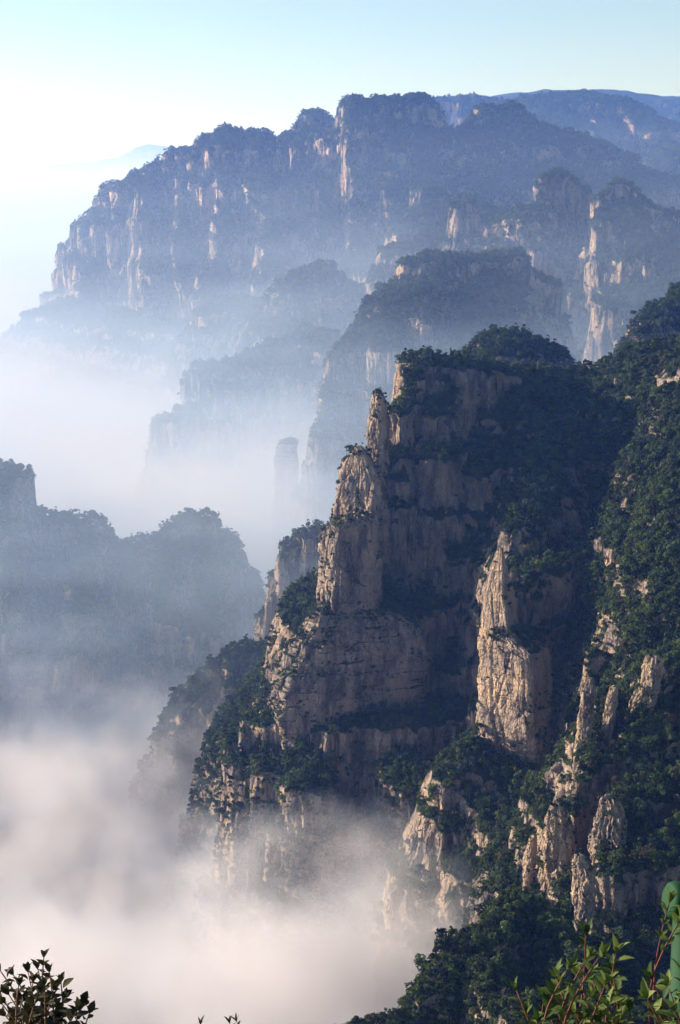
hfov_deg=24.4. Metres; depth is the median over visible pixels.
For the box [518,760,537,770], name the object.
broadleaf tree
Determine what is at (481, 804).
broadleaf tree
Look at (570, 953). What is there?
broadleaf tree
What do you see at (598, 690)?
broadleaf tree
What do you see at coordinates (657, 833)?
broadleaf tree
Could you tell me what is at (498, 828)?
broadleaf tree
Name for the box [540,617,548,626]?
broadleaf tree
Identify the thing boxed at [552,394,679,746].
mountain
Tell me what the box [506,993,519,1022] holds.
broadleaf tree
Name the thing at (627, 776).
broadleaf tree
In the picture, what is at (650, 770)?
broadleaf tree
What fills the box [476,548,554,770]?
rock spire
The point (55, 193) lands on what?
mountain
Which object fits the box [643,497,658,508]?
broadleaf tree
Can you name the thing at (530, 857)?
rock spire
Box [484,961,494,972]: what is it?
broadleaf tree
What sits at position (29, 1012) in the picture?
shrub
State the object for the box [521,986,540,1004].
broadleaf tree
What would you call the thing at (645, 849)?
broadleaf tree
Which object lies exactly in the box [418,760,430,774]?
broadleaf tree
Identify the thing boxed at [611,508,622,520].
broadleaf tree
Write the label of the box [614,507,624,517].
broadleaf tree
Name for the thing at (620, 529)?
broadleaf tree
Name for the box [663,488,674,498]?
broadleaf tree
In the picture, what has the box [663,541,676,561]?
broadleaf tree
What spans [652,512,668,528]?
broadleaf tree
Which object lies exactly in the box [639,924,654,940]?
broadleaf tree
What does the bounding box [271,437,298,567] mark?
rock spire
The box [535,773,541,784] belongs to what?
broadleaf tree
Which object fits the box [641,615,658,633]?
broadleaf tree
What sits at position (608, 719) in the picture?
rock spire
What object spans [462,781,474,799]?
broadleaf tree
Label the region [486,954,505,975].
broadleaf tree
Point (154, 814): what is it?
mountain
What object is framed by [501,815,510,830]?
broadleaf tree
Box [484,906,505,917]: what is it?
broadleaf tree
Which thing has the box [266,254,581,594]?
mountain
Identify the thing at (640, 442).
broadleaf tree
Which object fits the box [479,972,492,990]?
broadleaf tree
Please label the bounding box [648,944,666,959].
broadleaf tree
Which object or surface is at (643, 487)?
broadleaf tree
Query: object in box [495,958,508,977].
broadleaf tree
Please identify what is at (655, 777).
broadleaf tree
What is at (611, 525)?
broadleaf tree
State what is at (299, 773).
broadleaf tree
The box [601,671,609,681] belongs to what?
broadleaf tree
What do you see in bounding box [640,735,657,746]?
broadleaf tree
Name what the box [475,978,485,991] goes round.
broadleaf tree
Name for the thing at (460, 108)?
mountain
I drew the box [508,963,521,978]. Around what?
broadleaf tree
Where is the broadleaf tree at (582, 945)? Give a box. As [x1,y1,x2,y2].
[578,942,591,956]
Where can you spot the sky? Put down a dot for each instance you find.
(81, 80)
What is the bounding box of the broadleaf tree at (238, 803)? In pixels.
[235,801,243,813]
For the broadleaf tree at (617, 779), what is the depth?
708.64 m
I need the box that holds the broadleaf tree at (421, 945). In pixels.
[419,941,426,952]
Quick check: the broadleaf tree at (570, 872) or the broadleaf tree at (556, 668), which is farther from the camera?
the broadleaf tree at (556, 668)
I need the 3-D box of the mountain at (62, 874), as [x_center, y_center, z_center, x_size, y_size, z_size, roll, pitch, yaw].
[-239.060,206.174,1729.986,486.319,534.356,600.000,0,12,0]
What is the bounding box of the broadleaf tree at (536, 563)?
[529,559,546,571]
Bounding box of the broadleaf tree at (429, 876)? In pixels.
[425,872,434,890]
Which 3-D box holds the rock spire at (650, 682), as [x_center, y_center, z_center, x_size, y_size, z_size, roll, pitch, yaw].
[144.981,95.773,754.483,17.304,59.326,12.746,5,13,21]
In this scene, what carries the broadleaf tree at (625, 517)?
on the mountain at (609, 641)
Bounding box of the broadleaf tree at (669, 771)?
[663,764,675,779]
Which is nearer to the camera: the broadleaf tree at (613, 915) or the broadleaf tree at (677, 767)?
the broadleaf tree at (613, 915)
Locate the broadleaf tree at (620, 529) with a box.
[616,527,626,544]
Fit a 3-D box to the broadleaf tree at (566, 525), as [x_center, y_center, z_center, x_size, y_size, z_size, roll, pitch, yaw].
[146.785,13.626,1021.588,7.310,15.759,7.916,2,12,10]
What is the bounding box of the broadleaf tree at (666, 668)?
[662,663,673,681]
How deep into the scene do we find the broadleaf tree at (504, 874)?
772.92 m
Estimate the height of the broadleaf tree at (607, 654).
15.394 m
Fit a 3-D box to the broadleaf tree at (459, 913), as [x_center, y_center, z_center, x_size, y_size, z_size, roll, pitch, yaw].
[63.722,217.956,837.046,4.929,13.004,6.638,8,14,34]
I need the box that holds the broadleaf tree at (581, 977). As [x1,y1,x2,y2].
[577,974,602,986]
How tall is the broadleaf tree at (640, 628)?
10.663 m
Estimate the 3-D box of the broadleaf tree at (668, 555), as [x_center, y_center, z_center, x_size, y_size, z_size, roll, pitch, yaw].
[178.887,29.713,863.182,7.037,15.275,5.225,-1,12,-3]
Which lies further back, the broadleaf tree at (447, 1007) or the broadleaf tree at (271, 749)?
the broadleaf tree at (271, 749)
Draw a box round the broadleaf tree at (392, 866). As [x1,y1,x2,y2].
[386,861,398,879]
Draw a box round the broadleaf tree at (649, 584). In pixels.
[645,577,656,588]
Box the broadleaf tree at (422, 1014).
[411,1007,430,1023]
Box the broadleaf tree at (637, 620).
[628,619,641,632]
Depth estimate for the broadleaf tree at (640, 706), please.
746.25 m
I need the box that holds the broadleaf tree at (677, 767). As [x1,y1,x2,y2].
[670,763,679,780]
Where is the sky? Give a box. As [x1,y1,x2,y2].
[0,0,679,200]
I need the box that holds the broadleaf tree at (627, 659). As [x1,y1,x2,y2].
[624,654,634,667]
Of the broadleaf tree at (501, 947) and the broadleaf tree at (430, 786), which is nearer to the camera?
the broadleaf tree at (501, 947)
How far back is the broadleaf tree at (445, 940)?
565.30 m
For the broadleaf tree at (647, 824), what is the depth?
682.15 m
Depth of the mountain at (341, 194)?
4156.86 m
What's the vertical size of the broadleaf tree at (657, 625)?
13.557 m
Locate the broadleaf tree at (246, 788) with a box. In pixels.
[243,787,249,797]
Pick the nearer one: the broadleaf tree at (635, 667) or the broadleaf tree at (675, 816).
the broadleaf tree at (675, 816)
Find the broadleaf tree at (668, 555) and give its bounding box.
[661,553,672,566]
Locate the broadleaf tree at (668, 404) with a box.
[661,398,673,410]
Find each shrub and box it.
[0,948,98,1023]
[508,918,638,1023]
[637,887,679,1023]
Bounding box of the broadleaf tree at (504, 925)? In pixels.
[493,920,511,942]
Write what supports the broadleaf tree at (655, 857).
on the mountain at (618, 894)
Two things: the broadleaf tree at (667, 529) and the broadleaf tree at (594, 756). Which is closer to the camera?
the broadleaf tree at (594, 756)
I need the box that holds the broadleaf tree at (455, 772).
[449,770,458,788]
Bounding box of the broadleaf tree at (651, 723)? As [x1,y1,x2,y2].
[646,716,657,735]
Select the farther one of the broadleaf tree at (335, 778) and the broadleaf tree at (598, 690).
the broadleaf tree at (335, 778)
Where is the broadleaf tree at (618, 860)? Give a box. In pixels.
[607,852,623,867]
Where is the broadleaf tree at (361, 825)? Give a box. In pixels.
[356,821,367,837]
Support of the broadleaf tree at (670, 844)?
on the mountain at (618, 894)
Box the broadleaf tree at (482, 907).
[471,901,488,920]
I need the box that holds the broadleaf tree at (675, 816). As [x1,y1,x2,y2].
[673,812,679,822]
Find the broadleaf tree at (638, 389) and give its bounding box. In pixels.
[636,384,642,393]
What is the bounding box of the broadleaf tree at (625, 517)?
[613,514,630,524]
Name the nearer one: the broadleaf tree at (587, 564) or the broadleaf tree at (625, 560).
the broadleaf tree at (625, 560)
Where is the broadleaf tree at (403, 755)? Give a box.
[398,753,409,765]
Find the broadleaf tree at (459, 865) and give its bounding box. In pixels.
[451,860,466,873]
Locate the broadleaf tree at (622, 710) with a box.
[617,708,625,724]
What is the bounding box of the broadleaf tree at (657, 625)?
[644,621,659,633]
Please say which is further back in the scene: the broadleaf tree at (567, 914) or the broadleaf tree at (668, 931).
the broadleaf tree at (668, 931)
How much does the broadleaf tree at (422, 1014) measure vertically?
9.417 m
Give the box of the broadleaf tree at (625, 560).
[617,559,626,574]
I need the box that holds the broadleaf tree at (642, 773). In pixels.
[632,763,647,779]
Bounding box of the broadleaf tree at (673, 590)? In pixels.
[667,588,679,601]
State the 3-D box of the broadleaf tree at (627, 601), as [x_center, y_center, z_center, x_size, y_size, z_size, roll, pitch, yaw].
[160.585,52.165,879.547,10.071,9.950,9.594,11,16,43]
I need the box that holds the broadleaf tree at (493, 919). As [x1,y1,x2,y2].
[487,911,499,928]
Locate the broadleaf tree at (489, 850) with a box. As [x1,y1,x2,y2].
[482,848,493,856]
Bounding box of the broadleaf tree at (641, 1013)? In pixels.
[636,1005,647,1021]
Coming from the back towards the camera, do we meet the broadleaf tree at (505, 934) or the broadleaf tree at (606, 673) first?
the broadleaf tree at (606, 673)
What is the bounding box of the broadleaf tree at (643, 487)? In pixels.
[637,485,646,499]
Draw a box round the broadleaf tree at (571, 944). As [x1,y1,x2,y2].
[564,940,576,959]
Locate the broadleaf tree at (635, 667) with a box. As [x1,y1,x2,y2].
[627,662,638,681]
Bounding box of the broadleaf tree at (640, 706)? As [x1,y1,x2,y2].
[633,700,649,714]
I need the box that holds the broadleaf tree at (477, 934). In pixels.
[469,930,486,949]
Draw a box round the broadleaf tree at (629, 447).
[626,444,636,462]
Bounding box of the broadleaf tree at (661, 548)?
[655,537,671,559]
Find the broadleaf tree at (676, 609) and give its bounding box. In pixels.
[667,606,679,618]
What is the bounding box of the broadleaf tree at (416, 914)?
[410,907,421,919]
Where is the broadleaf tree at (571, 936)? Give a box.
[560,932,578,943]
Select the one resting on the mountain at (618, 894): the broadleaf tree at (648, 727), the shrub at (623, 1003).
the broadleaf tree at (648, 727)
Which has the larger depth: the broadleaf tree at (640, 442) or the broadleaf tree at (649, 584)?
the broadleaf tree at (640, 442)
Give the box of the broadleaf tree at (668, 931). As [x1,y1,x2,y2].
[664,920,671,937]
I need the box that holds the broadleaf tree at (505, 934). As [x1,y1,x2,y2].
[500,930,515,951]
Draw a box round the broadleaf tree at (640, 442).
[629,436,646,448]
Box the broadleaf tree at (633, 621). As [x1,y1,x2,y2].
[628,612,640,631]
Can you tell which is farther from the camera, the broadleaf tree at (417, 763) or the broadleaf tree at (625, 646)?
the broadleaf tree at (417, 763)
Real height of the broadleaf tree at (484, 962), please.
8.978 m
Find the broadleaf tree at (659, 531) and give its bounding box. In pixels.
[652,529,668,537]
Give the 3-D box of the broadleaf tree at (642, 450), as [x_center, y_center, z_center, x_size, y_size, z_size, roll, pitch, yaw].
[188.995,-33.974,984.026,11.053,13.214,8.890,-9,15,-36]
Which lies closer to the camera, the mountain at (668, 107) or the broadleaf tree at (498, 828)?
the broadleaf tree at (498, 828)
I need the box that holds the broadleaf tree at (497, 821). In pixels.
[492,820,503,830]
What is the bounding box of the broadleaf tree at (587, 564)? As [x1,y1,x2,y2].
[581,560,592,575]
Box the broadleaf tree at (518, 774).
[511,770,522,789]
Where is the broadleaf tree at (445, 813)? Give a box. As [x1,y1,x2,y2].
[437,809,451,824]
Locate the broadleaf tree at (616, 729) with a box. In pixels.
[613,727,620,740]
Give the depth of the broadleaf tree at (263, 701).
1009.34 m
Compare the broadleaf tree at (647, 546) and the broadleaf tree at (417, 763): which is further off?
the broadleaf tree at (417, 763)
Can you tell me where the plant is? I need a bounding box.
[198,1014,239,1023]
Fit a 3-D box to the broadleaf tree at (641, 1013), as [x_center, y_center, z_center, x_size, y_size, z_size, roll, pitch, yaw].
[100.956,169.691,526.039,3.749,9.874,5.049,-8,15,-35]
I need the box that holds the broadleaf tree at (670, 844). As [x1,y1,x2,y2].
[665,838,679,850]
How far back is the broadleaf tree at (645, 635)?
820.04 m
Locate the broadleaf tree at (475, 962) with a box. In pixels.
[466,955,485,977]
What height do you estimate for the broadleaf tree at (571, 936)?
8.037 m
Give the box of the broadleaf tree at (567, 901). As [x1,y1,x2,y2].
[562,898,573,912]
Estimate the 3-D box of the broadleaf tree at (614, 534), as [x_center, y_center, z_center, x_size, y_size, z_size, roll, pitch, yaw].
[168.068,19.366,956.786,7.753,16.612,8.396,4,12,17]
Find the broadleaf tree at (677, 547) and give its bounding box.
[662,540,679,551]
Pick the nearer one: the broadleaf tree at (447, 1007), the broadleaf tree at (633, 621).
the broadleaf tree at (447, 1007)
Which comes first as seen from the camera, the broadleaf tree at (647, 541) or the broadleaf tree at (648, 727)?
the broadleaf tree at (648, 727)
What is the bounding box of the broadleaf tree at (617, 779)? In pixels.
[611,776,622,788]
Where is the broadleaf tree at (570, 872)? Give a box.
[565,869,572,882]
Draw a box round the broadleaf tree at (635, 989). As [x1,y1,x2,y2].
[630,981,640,999]
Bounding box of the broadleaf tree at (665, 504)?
[657,495,668,508]
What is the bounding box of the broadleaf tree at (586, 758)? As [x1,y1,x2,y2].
[580,752,591,765]
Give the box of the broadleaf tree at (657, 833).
[654,827,662,842]
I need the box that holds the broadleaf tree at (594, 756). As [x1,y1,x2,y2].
[590,750,605,767]
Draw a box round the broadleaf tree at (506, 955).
[497,951,512,969]
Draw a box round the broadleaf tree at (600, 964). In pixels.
[596,961,606,984]
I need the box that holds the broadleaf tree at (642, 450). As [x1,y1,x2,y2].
[633,448,648,461]
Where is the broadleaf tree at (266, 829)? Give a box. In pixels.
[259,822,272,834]
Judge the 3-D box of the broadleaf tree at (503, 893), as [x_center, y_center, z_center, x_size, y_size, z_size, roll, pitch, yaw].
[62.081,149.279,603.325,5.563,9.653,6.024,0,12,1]
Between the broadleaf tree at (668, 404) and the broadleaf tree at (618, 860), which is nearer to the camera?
the broadleaf tree at (618, 860)
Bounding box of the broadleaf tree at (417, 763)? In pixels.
[413,760,420,770]
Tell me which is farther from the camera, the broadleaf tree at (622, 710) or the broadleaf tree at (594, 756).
the broadleaf tree at (622, 710)
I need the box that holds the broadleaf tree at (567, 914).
[563,911,574,926]
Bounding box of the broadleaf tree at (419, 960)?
[414,953,427,969]
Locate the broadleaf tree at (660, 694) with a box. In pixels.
[657,692,664,701]
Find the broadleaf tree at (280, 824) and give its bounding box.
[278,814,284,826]
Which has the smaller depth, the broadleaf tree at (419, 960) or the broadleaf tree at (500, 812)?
the broadleaf tree at (419, 960)
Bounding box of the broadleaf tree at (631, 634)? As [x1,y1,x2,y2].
[627,628,639,638]
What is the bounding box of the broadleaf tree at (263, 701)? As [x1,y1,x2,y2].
[256,695,268,708]
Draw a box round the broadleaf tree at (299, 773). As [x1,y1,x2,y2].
[292,767,306,784]
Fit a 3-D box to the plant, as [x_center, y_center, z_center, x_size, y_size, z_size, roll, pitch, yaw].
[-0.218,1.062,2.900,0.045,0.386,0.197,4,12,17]
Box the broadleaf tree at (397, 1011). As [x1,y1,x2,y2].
[386,1007,405,1023]
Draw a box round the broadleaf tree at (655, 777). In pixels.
[650,771,665,784]
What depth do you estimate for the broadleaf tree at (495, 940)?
571.45 m
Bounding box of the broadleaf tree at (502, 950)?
[496,948,507,964]
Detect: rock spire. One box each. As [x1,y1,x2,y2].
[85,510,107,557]
[267,602,428,749]
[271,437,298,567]
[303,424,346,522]
[316,511,383,615]
[318,445,390,574]
[366,388,389,475]
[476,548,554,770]
[522,834,536,891]
[542,800,576,899]
[570,853,596,930]
[572,675,595,774]
[587,793,627,864]
[601,685,617,751]
[624,653,663,722]
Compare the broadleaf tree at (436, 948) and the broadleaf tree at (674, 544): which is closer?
the broadleaf tree at (436, 948)
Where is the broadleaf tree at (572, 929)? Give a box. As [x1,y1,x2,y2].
[560,917,575,933]
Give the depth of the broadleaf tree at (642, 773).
712.04 m
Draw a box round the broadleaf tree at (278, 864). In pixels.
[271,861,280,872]
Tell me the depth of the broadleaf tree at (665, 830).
674.58 m
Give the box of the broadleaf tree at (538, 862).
[536,855,543,871]
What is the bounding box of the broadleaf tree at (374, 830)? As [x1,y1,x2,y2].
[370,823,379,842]
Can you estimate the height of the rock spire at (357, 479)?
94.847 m
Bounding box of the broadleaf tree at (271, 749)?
[268,745,278,758]
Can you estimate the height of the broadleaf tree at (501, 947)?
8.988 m
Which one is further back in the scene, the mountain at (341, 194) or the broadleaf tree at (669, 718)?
the mountain at (341, 194)
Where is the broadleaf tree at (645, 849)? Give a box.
[636,845,651,862]
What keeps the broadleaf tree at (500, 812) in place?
on the mountain at (563, 600)
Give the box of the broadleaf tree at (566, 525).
[562,522,571,537]
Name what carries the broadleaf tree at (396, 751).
on the mountain at (427, 483)
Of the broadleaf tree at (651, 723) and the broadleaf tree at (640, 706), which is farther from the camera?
the broadleaf tree at (640, 706)
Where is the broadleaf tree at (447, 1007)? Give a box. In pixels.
[443,1003,452,1020]
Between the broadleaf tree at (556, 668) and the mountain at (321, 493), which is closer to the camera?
the broadleaf tree at (556, 668)
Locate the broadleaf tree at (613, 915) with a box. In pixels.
[607,909,624,924]
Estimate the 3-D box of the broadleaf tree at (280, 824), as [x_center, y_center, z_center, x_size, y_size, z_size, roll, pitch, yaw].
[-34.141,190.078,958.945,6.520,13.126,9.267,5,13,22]
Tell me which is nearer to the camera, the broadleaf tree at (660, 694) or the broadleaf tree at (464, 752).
the broadleaf tree at (660, 694)
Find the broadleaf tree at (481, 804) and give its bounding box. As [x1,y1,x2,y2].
[475,799,484,809]
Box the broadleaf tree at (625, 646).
[620,641,631,658]
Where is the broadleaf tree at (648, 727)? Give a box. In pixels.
[643,717,657,735]
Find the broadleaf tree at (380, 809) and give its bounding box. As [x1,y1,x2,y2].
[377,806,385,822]
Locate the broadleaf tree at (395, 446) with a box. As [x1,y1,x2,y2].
[389,444,400,460]
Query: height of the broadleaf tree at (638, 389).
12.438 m
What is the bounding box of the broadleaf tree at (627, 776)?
[621,771,635,781]
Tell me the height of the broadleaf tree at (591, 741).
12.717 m
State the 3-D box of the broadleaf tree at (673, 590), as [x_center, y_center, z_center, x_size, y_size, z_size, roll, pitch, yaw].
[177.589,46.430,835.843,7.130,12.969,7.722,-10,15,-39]
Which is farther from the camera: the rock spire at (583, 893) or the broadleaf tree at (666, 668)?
the broadleaf tree at (666, 668)
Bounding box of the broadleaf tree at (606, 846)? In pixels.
[601,840,613,852]
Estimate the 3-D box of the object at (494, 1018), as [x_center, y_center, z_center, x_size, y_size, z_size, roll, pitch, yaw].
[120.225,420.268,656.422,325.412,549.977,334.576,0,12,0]
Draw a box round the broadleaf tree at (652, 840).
[647,833,662,848]
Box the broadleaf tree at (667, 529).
[662,520,672,536]
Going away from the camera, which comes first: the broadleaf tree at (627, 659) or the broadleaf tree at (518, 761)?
the broadleaf tree at (627, 659)
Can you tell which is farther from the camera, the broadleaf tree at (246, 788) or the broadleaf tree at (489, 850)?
the broadleaf tree at (246, 788)
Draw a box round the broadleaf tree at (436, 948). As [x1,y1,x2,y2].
[428,944,442,966]
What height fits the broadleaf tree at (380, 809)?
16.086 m
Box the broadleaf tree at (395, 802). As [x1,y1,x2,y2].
[392,797,399,808]
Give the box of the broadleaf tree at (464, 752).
[460,750,470,765]
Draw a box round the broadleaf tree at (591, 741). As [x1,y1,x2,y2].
[585,738,599,752]
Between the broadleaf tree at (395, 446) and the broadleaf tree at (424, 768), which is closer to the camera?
the broadleaf tree at (424, 768)
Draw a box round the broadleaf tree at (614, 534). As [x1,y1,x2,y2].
[610,531,622,556]
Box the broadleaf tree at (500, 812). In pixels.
[495,810,505,819]
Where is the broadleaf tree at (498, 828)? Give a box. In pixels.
[491,823,505,835]
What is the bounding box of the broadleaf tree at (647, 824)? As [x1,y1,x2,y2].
[640,821,651,840]
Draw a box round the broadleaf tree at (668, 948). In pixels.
[665,945,670,961]
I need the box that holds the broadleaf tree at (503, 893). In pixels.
[496,889,509,906]
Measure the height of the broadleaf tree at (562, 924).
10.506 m
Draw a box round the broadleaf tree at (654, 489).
[649,484,659,495]
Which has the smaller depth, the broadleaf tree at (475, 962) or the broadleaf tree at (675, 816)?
the broadleaf tree at (475, 962)
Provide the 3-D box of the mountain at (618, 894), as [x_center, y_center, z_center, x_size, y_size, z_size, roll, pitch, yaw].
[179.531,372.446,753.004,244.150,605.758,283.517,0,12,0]
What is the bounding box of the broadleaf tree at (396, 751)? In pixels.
[391,748,399,760]
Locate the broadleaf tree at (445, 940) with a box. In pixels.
[434,928,451,953]
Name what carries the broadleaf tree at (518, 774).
on the mountain at (563, 600)
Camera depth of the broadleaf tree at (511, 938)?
576.24 m
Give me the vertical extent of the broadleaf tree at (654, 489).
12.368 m
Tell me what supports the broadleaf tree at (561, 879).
on the mountain at (618, 894)
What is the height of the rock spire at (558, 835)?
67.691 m
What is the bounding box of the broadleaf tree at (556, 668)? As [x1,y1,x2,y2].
[552,665,562,679]
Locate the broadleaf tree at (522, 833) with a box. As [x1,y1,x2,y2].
[514,828,525,843]
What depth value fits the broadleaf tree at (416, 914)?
870.44 m
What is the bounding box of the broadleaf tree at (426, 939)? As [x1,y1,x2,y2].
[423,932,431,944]
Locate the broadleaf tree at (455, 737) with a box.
[452,733,460,746]
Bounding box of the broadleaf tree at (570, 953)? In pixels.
[566,948,590,962]
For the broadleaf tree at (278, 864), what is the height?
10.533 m
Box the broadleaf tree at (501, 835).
[492,831,505,843]
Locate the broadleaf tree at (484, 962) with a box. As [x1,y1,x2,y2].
[477,957,491,970]
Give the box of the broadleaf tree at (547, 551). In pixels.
[542,549,550,559]
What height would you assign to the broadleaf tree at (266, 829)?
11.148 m
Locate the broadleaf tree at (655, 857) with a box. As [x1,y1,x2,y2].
[645,848,663,861]
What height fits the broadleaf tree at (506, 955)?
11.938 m
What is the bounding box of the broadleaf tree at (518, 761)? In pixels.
[511,754,519,765]
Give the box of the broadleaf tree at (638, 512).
[631,509,642,519]
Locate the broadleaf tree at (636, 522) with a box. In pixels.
[628,520,640,533]
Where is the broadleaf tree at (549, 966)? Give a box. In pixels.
[542,962,560,980]
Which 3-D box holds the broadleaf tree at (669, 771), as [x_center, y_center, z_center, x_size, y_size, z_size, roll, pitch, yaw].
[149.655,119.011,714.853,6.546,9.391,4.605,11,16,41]
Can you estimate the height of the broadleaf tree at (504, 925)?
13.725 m
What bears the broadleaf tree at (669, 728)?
on the mountain at (618, 894)
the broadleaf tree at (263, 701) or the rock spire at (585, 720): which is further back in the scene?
the broadleaf tree at (263, 701)
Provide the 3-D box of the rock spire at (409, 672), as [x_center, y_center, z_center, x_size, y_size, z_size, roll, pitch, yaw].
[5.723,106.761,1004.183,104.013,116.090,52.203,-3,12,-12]
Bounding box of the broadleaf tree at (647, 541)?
[639,539,655,547]
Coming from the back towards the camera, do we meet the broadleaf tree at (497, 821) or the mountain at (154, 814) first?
the mountain at (154, 814)
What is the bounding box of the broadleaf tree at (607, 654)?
[601,651,610,667]
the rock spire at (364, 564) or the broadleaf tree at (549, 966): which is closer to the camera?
the broadleaf tree at (549, 966)
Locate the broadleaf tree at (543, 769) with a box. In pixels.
[539,765,546,773]
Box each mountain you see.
[0,144,167,224]
[0,266,363,592]
[0,470,266,1007]
[39,96,679,319]
[120,290,679,1023]
[141,345,679,1023]
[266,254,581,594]
[355,173,679,368]
[370,538,594,1013]
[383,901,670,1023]
[437,93,679,174]
[460,657,679,936]
[490,89,679,121]
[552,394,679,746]
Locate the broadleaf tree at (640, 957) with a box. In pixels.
[628,950,648,965]
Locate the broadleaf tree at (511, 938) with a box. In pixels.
[502,932,520,952]
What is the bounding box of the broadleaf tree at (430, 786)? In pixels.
[427,783,438,795]
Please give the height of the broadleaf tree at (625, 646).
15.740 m
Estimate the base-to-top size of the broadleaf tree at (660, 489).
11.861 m
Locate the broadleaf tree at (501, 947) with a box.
[494,945,507,958]
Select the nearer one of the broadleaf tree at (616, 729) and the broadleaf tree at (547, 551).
the broadleaf tree at (616, 729)
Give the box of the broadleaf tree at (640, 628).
[634,626,642,633]
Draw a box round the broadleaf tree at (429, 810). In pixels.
[422,805,436,818]
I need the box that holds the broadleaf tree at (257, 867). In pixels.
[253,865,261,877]
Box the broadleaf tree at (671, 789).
[663,781,674,797]
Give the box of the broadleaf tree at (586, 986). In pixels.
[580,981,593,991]
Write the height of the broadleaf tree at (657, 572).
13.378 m
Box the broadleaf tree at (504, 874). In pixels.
[496,872,510,885]
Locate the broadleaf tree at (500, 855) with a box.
[495,851,510,862]
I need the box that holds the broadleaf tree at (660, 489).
[648,484,663,494]
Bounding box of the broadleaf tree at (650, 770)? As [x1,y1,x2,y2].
[646,765,655,776]
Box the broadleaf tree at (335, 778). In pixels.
[329,775,341,783]
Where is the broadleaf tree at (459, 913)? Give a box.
[456,909,462,928]
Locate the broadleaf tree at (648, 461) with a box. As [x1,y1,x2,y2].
[643,458,654,473]
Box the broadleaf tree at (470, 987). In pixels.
[461,978,477,994]
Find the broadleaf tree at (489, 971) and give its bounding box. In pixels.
[484,968,494,979]
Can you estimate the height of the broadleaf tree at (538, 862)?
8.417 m
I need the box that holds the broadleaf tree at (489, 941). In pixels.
[485,937,495,951]
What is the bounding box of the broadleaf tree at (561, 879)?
[556,874,568,891]
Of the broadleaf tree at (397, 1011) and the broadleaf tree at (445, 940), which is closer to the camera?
the broadleaf tree at (397, 1011)
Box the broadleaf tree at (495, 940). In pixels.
[487,932,498,947]
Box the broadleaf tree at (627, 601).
[617,597,637,608]
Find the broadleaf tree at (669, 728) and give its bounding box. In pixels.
[664,725,675,745]
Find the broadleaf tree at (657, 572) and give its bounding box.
[651,566,668,577]
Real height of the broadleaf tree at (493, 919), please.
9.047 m
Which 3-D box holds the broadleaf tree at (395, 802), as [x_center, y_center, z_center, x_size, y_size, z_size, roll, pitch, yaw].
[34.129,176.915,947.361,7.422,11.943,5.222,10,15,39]
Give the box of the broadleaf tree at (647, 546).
[640,543,654,563]
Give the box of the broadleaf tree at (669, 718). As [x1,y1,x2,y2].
[663,712,676,725]
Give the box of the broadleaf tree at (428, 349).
[423,346,432,356]
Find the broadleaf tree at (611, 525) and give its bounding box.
[603,521,618,539]
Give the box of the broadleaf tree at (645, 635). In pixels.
[638,631,654,644]
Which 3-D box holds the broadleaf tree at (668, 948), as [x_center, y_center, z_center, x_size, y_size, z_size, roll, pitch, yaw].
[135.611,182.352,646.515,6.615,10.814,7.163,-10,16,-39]
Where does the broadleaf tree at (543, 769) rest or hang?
on the mountain at (618, 894)
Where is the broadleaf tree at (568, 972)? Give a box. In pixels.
[559,968,572,984]
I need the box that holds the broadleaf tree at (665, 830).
[657,827,669,846]
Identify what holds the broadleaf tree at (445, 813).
on the mountain at (563, 600)
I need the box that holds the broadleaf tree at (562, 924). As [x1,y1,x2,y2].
[553,915,570,938]
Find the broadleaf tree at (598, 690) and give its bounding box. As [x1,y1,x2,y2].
[595,687,603,697]

